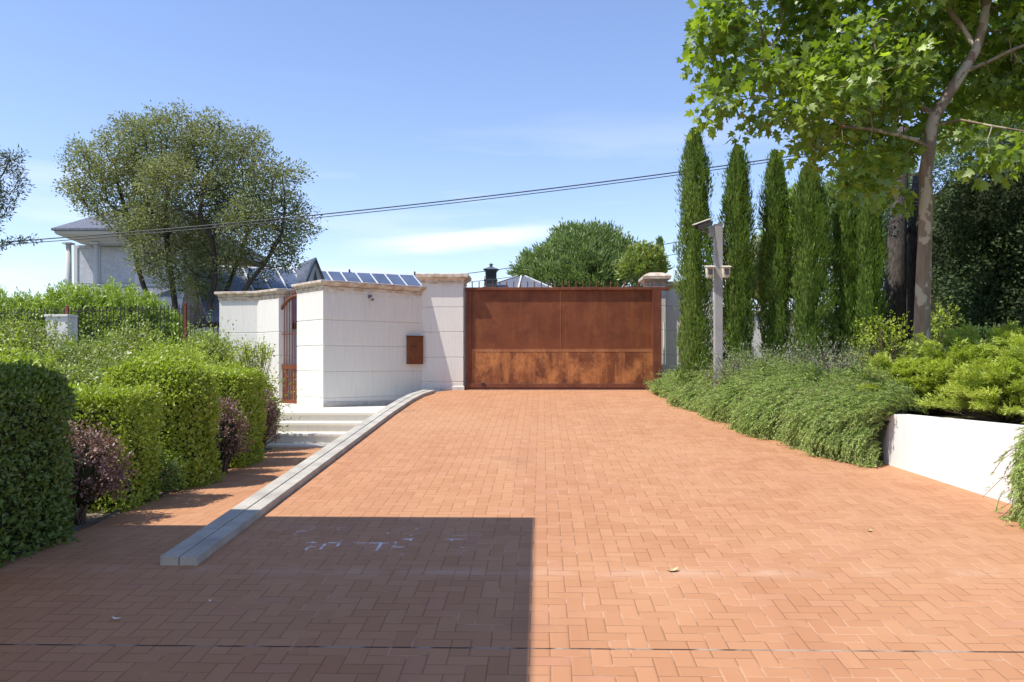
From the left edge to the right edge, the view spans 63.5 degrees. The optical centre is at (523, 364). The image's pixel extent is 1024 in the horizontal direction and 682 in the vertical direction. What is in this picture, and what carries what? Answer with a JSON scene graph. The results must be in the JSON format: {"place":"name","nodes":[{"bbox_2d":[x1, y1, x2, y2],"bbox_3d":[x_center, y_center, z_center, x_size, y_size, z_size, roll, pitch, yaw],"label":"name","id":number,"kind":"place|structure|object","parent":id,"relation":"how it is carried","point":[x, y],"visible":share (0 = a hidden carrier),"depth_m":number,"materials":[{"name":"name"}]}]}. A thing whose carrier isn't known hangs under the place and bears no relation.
{"place":"outdoors","nodes":[
{"label":"outdoors","id":0,"kind":"place"},
{"bbox_2d":[5,447,322,561],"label":"brick path","id":1,"kind":"structure","parent":0,"point":[153,531],"depth_m":7.00,"materials":[{"name":"orange brick"}]},
{"bbox_2d":[13,448,271,554],"bbox_3d":[-3.577,1.272,8.932,0.089,0.074,6.511,0,0,-2],"label":"edging","id":2,"kind":"object","parent":1,"relation":"on","point":[81,527],"visible":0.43,"depth_m":6.95,"materials":[{"name":"brick"}]},
{"bbox_2d":[293,373,296,399],"bbox_3d":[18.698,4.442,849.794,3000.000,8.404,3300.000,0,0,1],"label":"ground","id":3,"kind":"structure","parent":0,"point":[295,387],"depth_m":21.05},
{"bbox_2d":[0,285,50,335],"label":"bright bush","id":4,"kind":"object","parent":3,"relation":"on","point":[11,301],"visible":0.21,"depth_m":20.90,"materials":[{"name":"green plant"}]},
{"bbox_2d":[44,314,77,357],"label":"fence pillar","id":5,"kind":"structure","parent":3,"relation":"on","point":[68,319],"depth_m":18.43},
{"bbox_2d":[26,279,108,352],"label":"bright bush","id":6,"kind":"object","parent":3,"relation":"on","point":[70,295],"visible":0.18,"depth_m":21.02,"materials":[{"name":"green plant"}]},
{"bbox_2d":[0,303,218,348],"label":"iron railing","id":7,"kind":"object","parent":3,"relation":"on","point":[67,311],"visible":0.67,"depth_m":18.24,"materials":[{"name":"black metal"}]},
{"bbox_2d":[78,275,169,352],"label":"bright bush","id":8,"kind":"object","parent":3,"relation":"on","point":[116,298],"visible":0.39,"depth_m":21.37,"materials":[{"name":"green plant"}]},
{"bbox_2d":[2,448,270,559],"bbox_3d":[-8.201,1.254,11.383,9.701,0.182,11.600,0,0,1],"label":"soil bed","id":9,"kind":"object","parent":3,"relation":"on","point":[92,516],"visible":0.02,"depth_m":7.28,"materials":[{"name":"brown soil"}]},
{"bbox_2d":[0,143,42,257],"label":"pine tree","id":10,"kind":"object","parent":9,"relation":"on","point":[8,160],"visible":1,"depth_m":16.25,"materials":[{"name":"green plant"}]},
{"bbox_2d":[0,295,64,361],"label":"loose shrub","id":11,"kind":"object","parent":9,"relation":"on","point":[24,337],"visible":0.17,"depth_m":14.61,"materials":[{"name":"green plant"}]},
{"bbox_2d":[0,355,84,567],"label":"clipped hedge","id":12,"kind":"object","parent":9,"relation":"on","point":[33,508],"visible":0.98,"depth_m":5.85,"materials":[{"name":"green plant"}]},
{"bbox_2d":[0,303,84,364],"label":"loose shrub","id":13,"kind":"object","parent":9,"relation":"on","point":[35,332],"visible":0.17,"depth_m":15.35,"materials":[{"name":"green plant"}]},
{"bbox_2d":[0,315,93,373],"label":"loose shrub","id":14,"kind":"object","parent":9,"relation":"on","point":[25,357],"visible":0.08,"depth_m":12.35,"materials":[{"name":"green plant"}]},
{"bbox_2d":[0,327,100,414],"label":"loose shrub","id":15,"kind":"object","parent":9,"relation":"on","point":[12,345],"depth_m":9.79,"materials":[{"name":"green plant"}]},
{"bbox_2d":[0,328,130,410],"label":"loose shrub","id":16,"kind":"object","parent":9,"relation":"on","point":[81,374],"visible":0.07,"depth_m":10.50,"materials":[{"name":"green plant"}]},
{"bbox_2d":[22,315,143,369],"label":"loose shrub","id":17,"kind":"object","parent":9,"relation":"on","point":[82,346],"visible":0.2,"depth_m":14.53,"materials":[{"name":"green plant"}]},
{"bbox_2d":[53,418,139,524],"bbox_3d":[-3.743,0.875,6.888,0.959,0.913,0.933,0,0,1],"label":"purple shrub","id":18,"kind":"object","parent":9,"relation":"on","point":[93,481],"visible":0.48,"depth_m":6.82,"materials":[{"name":"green plant"}]},
{"bbox_2d":[35,375,170,512],"bbox_3d":[-3.941,0.737,7.698,1.125,1.285,0.967,0,0,1],"label":"clipped hedge","id":19,"kind":"object","parent":9,"relation":"on","point":[125,424],"visible":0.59,"depth_m":7.53,"materials":[{"name":"green plant"}]},
{"bbox_2d":[39,331,180,384],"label":"loose shrub","id":20,"kind":"object","parent":9,"relation":"on","point":[110,360],"visible":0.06,"depth_m":12.54,"materials":[{"name":"green plant"}]},
{"bbox_2d":[64,305,187,359],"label":"loose shrub","id":21,"kind":"object","parent":9,"relation":"on","point":[137,340],"visible":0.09,"depth_m":15.65,"materials":[{"name":"green plant"}]},
{"bbox_2d":[89,324,230,366],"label":"loose shrub","id":22,"kind":"object","parent":9,"relation":"on","point":[178,349],"visible":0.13,"depth_m":14.82,"materials":[{"name":"green plant"}]},
{"bbox_2d":[96,347,227,491],"bbox_3d":[-3.949,0.582,8.971,1.408,1.564,1.230,0,0,1],"label":"clipped hedge","id":23,"kind":"object","parent":9,"relation":"on","point":[189,389],"visible":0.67,"depth_m":8.68,"materials":[{"name":"green plant"}]},
{"bbox_2d":[143,445,188,495],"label":"shrub","id":24,"kind":"object","parent":9,"relation":"on","point":[172,478],"visible":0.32,"depth_m":8.23,"materials":[{"name":"green plant"}]},
{"bbox_2d":[161,310,253,366],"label":"loose shrub","id":25,"kind":"object","parent":9,"relation":"on","point":[223,348],"visible":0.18,"depth_m":16.58,"materials":[{"name":"green plant"}]},
{"bbox_2d":[203,392,254,472],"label":"purple shrub","id":26,"kind":"object","parent":9,"relation":"on","point":[231,437],"visible":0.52,"depth_m":9.72,"materials":[{"name":"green plant"}]},
{"bbox_2d":[194,361,271,467],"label":"clipped hedge","id":27,"kind":"object","parent":9,"relation":"on","point":[230,381],"visible":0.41,"depth_m":10.44,"materials":[{"name":"green plant"}]},
{"bbox_2d":[190,340,301,433],"bbox_3d":[-4.337,0.483,12.290,1.946,1.699,1.771,0,0,43],"label":"wispy shrub","id":28,"kind":"object","parent":9,"relation":"on","point":[269,386],"visible":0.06,"depth_m":12.29,"materials":[{"name":"green plant"}]},
{"bbox_2d":[235,335,275,384],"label":"wispy shoots","id":29,"kind":"object","parent":9,"relation":"on","point":[251,351],"visible":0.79,"depth_m":12.29,"materials":[{"name":"green plant"}]},
{"bbox_2d":[254,384,280,453],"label":"purple shrub","id":30,"kind":"object","parent":9,"relation":"on","point":[270,429],"visible":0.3,"depth_m":11.50,"materials":[{"name":"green plant"}]},
{"bbox_2d":[51,201,268,311],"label":"villa","id":31,"kind":"object","parent":3,"relation":"on","point":[98,261],"visible":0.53,"depth_m":40.38,"materials":[{"name":"stone"}]},
{"bbox_2d":[134,298,196,348],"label":"bright bush","id":32,"kind":"object","parent":3,"relation":"on","point":[168,316],"visible":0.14,"depth_m":22.13,"materials":[{"name":"green plant"}]},
{"bbox_2d":[50,97,328,329],"bbox_3d":[-10.385,-3.946,26.315,8.156,8.791,5.310,0,0,23],"label":"holm oak","id":33,"kind":"object","parent":3,"relation":"on","point":[160,170],"visible":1,"depth_m":25.64,"materials":[{"name":"green plant"}]},
{"bbox_2d":[179,330,218,355],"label":"bright bush","id":34,"kind":"object","parent":3,"relation":"on","point":[196,334],"depth_m":17.90,"materials":[{"name":"green plant"}]},
{"bbox_2d":[214,288,295,402],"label":"boundary wall","id":35,"kind":"structure","parent":3,"relation":"on","point":[258,315],"depth_m":17.18,"materials":[{"name":"stone"}]},
{"bbox_2d":[180,257,421,372],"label":"garden pavilion","id":36,"kind":"structure","parent":3,"relation":"on","point":[311,271],"depth_m":29.26,"materials":[{"name":"metal"}]},
{"bbox_2d":[265,403,386,447],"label":"entrance steps","id":37,"kind":"structure","parent":3,"relation":"on","point":[318,426],"depth_m":13.25,"materials":[{"name":"stone"}]},
{"bbox_2d":[291,280,425,406],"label":"boundary wall","id":38,"kind":"structure","parent":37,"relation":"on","point":[352,343],"depth_m":15.59,"materials":[{"name":"stone"}]},
{"bbox_2d":[281,288,297,402],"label":"pedestrian gate","id":39,"kind":"structure","parent":38,"relation":"attached to","point":[289,366],"depth_m":16.64,"materials":[{"name":"metal"}]},
{"bbox_2d":[407,335,423,363],"bbox_3d":[-2.130,-0.282,16.198,0.360,0.555,0.100,0,0,-38],"label":"letter box","id":40,"kind":"object","parent":38,"relation":"attached to","point":[414,349],"visible":1,"depth_m":16.16,"materials":[{"name":"metal"}]},
{"bbox_2d":[483,263,550,286],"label":"garden house","id":41,"kind":"structure","parent":3,"relation":"on","point":[491,271],"depth_m":31.54,"materials":[{"name":"stone"}]},
{"bbox_2d":[506,217,642,286],"bbox_3d":[2.518,-2.817,33.832,5.581,6.732,4.892,0,0,-34],"label":"stone pine","id":42,"kind":"object","parent":3,"relation":"on","point":[572,252],"visible":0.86,"depth_m":32.81,"materials":[{"name":"green plant"}]},
{"bbox_2d":[612,239,672,286],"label":"magnolia tree","id":43,"kind":"object","parent":3,"relation":"on","point":[639,258],"visible":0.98,"depth_m":28.48,"materials":[{"name":"green plant"}]},
{"bbox_2d":[655,236,666,273],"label":"cypress tree","id":44,"kind":"object","parent":3,"relation":"on","point":[659,240],"visible":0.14,"depth_m":32.79,"materials":[{"name":"green plant"}]},
{"bbox_2d":[665,281,712,373],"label":"boundary wall","id":45,"kind":"structure","parent":3,"relation":"on","point":[671,330],"depth_m":17.00,"materials":[{"name":"stone"}]},
{"bbox_2d":[723,233,824,309],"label":"backdrop tree","id":46,"kind":"object","parent":3,"relation":"on","point":[758,248],"visible":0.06,"depth_m":19.55,"materials":[{"name":"green plant"}]},
{"bbox_2d":[754,181,833,248],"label":"backdrop tree","id":47,"kind":"object","parent":3,"relation":"on","point":[789,217],"visible":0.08,"depth_m":21.48,"materials":[{"name":"green plant"}]},
{"bbox_2d":[723,310,877,367],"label":"garden wall","id":48,"kind":"structure","parent":3,"relation":"on","point":[756,334],"depth_m":16.96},
{"bbox_2d":[726,250,883,309],"bbox_3d":[7.832,-1.660,17.012,7.700,1.500,0.060,0,0,1],"label":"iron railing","id":49,"kind":"object","parent":48,"relation":"on","point":[763,279],"visible":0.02,"depth_m":17.07,"materials":[{"name":"black metal"}]},
{"bbox_2d":[792,160,936,265],"bbox_3d":[8.027,-2.300,19.807,3.299,5.694,2.798,0,0,1],"label":"backdrop tree","id":50,"kind":"object","parent":3,"relation":"on","point":[831,201],"visible":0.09,"depth_m":19.39,"materials":[{"name":"green plant"}]},
{"bbox_2d":[883,414,1023,503],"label":"retaining wall","id":51,"kind":"structure","parent":3,"relation":"on","point":[962,453],"depth_m":7.79,"materials":[{"name":"white paint"}]},
{"bbox_2d":[924,407,1023,424],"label":"raised soil bed","id":52,"kind":"object","parent":3,"relation":"on","point":[938,414],"visible":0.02,"depth_m":8.87,"materials":[{"name":"brown soil"}]},
{"bbox_2d":[644,353,712,397],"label":"rosemary bush","id":53,"kind":"object","parent":52,"relation":"on","point":[664,383],"visible":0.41,"depth_m":15.21,"materials":[{"name":"green plant"}]},
{"bbox_2d":[663,345,755,411],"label":"rosemary bush","id":54,"kind":"object","parent":52,"relation":"on","point":[682,397],"visible":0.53,"depth_m":13.50,"materials":[{"name":"green plant"}]},
{"bbox_2d":[695,343,772,385],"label":"lavender","id":55,"kind":"object","parent":52,"relation":"on","point":[722,370],"visible":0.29,"depth_m":12.67,"materials":[{"name":"green plant"}]},
{"bbox_2d":[712,144,761,362],"bbox_3d":[3.600,-1.563,14.139,0.967,4.406,0.898,0,0,1],"label":"cypress tree","id":56,"kind":"object","parent":52,"relation":"on","point":[738,294],"visible":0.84,"depth_m":13.96,"materials":[{"name":"green plant"}]},
{"bbox_2d":[690,343,796,423],"bbox_3d":[3.444,0.269,12.341,1.811,1.218,1.802,0,0,-8],"label":"rosemary bush","id":57,"kind":"object","parent":52,"relation":"on","point":[715,401],"visible":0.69,"depth_m":12.04,"materials":[{"name":"green plant"}]},
{"bbox_2d":[715,336,819,377],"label":"lavender","id":58,"kind":"object","parent":52,"relation":"on","point":[732,365],"visible":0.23,"depth_m":12.53,"materials":[{"name":"green plant"}]},
{"bbox_2d":[752,148,797,362],"bbox_3d":[4.317,-1.552,14.307,0.867,4.384,0.867,0,0,1],"label":"cypress tree","id":59,"kind":"object","parent":52,"relation":"on","point":[773,288],"visible":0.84,"depth_m":14.16,"materials":[{"name":"green plant"}]},
{"bbox_2d":[719,351,833,440],"bbox_3d":[3.475,0.398,10.902,1.696,1.167,1.714,0,0,1],"label":"rosemary bush","id":60,"kind":"object","parent":52,"relation":"on","point":[755,414],"visible":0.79,"depth_m":10.65,"materials":[{"name":"green plant"}]},
{"bbox_2d":[748,335,848,371],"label":"lavender","id":61,"kind":"object","parent":52,"relation":"on","point":[801,355],"visible":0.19,"depth_m":12.11,"materials":[{"name":"green plant"}]},
{"bbox_2d":[782,161,844,370],"bbox_3d":[4.899,-1.420,14.092,1.077,4.120,1.052,0,0,1],"label":"cypress tree","id":62,"kind":"object","parent":52,"relation":"on","point":[810,237],"visible":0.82,"depth_m":13.90,"materials":[{"name":"green plant"}]},
{"bbox_2d":[778,336,882,370],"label":"lavender","id":63,"kind":"object","parent":52,"relation":"on","point":[820,357],"visible":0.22,"depth_m":12.21,"materials":[{"name":"green plant"}]},
{"bbox_2d":[821,196,862,370],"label":"cypress tree","id":64,"kind":"object","parent":52,"relation":"on","point":[843,233],"visible":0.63,"depth_m":14.02,"materials":[{"name":"green plant"}]},
{"bbox_2d":[795,336,902,376],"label":"lavender","id":65,"kind":"object","parent":52,"relation":"on","point":[848,356],"visible":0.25,"depth_m":11.74,"materials":[{"name":"green plant"}]},
{"bbox_2d":[676,0,1023,356],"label":"plane tree","id":66,"kind":"object","parent":52,"relation":"on","point":[890,74],"visible":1,"depth_m":9.71,"materials":[{"name":"green plant"}]},
{"bbox_2d":[773,354,927,467],"bbox_3d":[3.567,0.478,9.464,1.205,1.228,1.837,0,0,-11],"label":"rosemary bush","id":67,"kind":"object","parent":52,"relation":"on","point":[840,417],"visible":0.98,"depth_m":9.07,"materials":[{"name":"green plant"}]},
{"bbox_2d":[844,360,869,377],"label":"juniper shrub","id":68,"kind":"object","parent":52,"relation":"on","point":[865,362],"visible":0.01,"depth_m":10.58,"materials":[{"name":"green plant"}]},
{"bbox_2d":[846,197,895,364],"bbox_3d":[5.811,-1.098,13.881,0.800,3.475,0.826,0,0,1],"label":"cypress tree","id":69,"kind":"object","parent":52,"relation":"on","point":[870,272],"visible":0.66,"depth_m":13.73,"materials":[{"name":"green plant"}]},
{"bbox_2d":[850,307,913,365],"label":"sunlit shrub","id":70,"kind":"object","parent":52,"relation":"on","point":[882,340],"visible":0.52,"depth_m":13.21,"materials":[{"name":"green plant"}]},
{"bbox_2d":[856,353,955,411],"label":"juniper shrub","id":71,"kind":"object","parent":52,"relation":"on","point":[907,373],"visible":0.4,"depth_m":9.06,"materials":[{"name":"green plant"}]},
{"bbox_2d":[904,296,972,361],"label":"sunlit shrub","id":72,"kind":"object","parent":52,"relation":"on","point":[937,331],"visible":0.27,"depth_m":12.39,"materials":[{"name":"green plant"}]},
{"bbox_2d":[894,332,1001,414],"bbox_3d":[4.791,0.108,9.229,1.688,0.957,1.625,0,0,1],"label":"juniper shrub","id":73,"kind":"object","parent":52,"relation":"on","point":[958,355],"visible":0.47,"depth_m":8.99,"materials":[{"name":"green plant"}]},
{"bbox_2d":[880,118,1023,361],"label":"cedar tree","id":74,"kind":"object","parent":52,"relation":"on","point":[901,238],"visible":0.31,"depth_m":14.66,"materials":[{"name":"plant"}]},
{"bbox_2d":[911,356,1023,422],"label":"juniper shrub","id":75,"kind":"object","parent":52,"relation":"on","point":[996,394],"visible":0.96,"depth_m":7.97,"materials":[{"name":"green plant"}]},
{"bbox_2d":[931,161,1023,347],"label":"tall hedge","id":76,"kind":"object","parent":52,"relation":"on","point":[977,254],"visible":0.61,"depth_m":13.24,"materials":[{"name":"green plant"}]},
{"bbox_2d":[936,319,1023,366],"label":"juniper shrub","id":77,"kind":"object","parent":52,"relation":"on","point":[953,333],"visible":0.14,"depth_m":9.88,"materials":[{"name":"green plant"}]},
{"bbox_2d":[970,330,1023,369],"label":"juniper shrub","id":78,"kind":"object","parent":52,"relation":"on","point":[1016,354],"visible":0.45,"depth_m":8.53,"materials":[{"name":"green plant"}]},
{"bbox_2d":[983,404,1023,528],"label":"rosemary bush","id":79,"kind":"object","parent":52,"relation":"on","point":[1016,478],"visible":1,"depth_m":6.52,"materials":[{"name":"green plant"}]},
{"bbox_2d":[1015,405,1023,414],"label":"juniper shrub","id":80,"kind":"object","parent":52,"relation":"on","point":[1020,410],"visible":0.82,"depth_m":7.42,"materials":[{"name":"green plant"}]},
{"bbox_2d":[4,150,848,244],"bbox_3d":[-0.452,-4.739,20.715,34.172,3.948,0.022,0,0,1],"label":"overhead cable","id":81,"kind":"object","parent":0,"point":[374,211],"visible":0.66,"depth_m":20.78,"materials":[{"name":"rubber"}]},
{"bbox_2d":[1,131,949,242],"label":"overhead cable","id":82,"kind":"object","parent":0,"point":[384,207],"visible":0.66,"depth_m":20.57,"materials":[{"name":"rubber"}]},
{"bbox_2d":[0,0,999,309],"label":"sky","id":83,"kind":"structure","parent":0,"point":[389,103],"materials":[{"name":"blue"}]},
{"bbox_2d":[0,387,1023,681],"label":"driveway","id":84,"kind":"structure","parent":0,"point":[498,537],"depth_m":5.28,"materials":[{"name":"orange brick"}]},
{"bbox_2d":[160,390,434,565],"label":"kerb","id":85,"kind":"structure","parent":84,"relation":"on","point":[201,545],"depth_m":7.17,"materials":[{"name":"concrete"}]},
{"bbox_2d":[416,273,471,391],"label":"gate pillar","id":86,"kind":"structure","parent":84,"relation":"on","point":[443,321],"depth_m":16.34,"materials":[{"name":"stone"}]},
{"bbox_2d":[465,281,669,389],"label":"sliding gate","id":87,"kind":"structure","parent":84,"relation":"on","point":[563,338],"depth_m":16.39,"materials":[{"name":"metal"}]},
{"bbox_2d":[638,272,670,387],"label":"gate pillar","id":88,"kind":"structure","parent":84,"relation":"on","point":[658,279],"depth_m":16.89,"materials":[{"name":"stone"}]},
{"bbox_2d":[663,322,664,376],"bbox_3d":[2.847,-0.135,16.821,0.030,1.450,0.030,0,0,24],"label":"downpipe","id":89,"kind":"object","parent":88,"relation":"attached to","point":[663,348],"visible":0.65,"depth_m":16.82,"materials":[{"name":"white metal"}]},
{"bbox_2d":[669,126,723,388],"bbox_3d":[2.963,-1.713,14.115,0.992,4.706,0.876,0,0,1],"label":"cypress tree","id":90,"kind":"object","parent":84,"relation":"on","point":[694,327],"visible":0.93,"depth_m":13.96,"materials":[{"name":"green plant"}]},
{"bbox_2d":[692,218,731,386],"bbox_3d":[2.900,-0.821,12.854,0.606,2.921,0.304,0,0,1],"label":"security post","id":91,"kind":"object","parent":84,"relation":"on","point":[717,271],"visible":0.94,"depth_m":12.88,"materials":[{"name":"grey paint"}]},
{"bbox_2d":[468,249,709,282],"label":"overhead cable","id":92,"kind":"object","parent":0,"point":[509,277],"visible":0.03,"depth_m":45.02,"materials":[{"name":"rubber"}]},
{"bbox_2d":[468,228,759,273],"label":"overhead cable","id":93,"kind":"object","parent":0,"point":[513,267],"visible":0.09,"depth_m":45.02,"materials":[{"name":"rubber"}]},
{"bbox_2d":[919,60,1023,175],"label":"pale pine","id":94,"kind":"object","parent":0,"point":[1011,118],"visible":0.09,"depth_m":17.09,"materials":[{"name":"green plant"}]}
]}

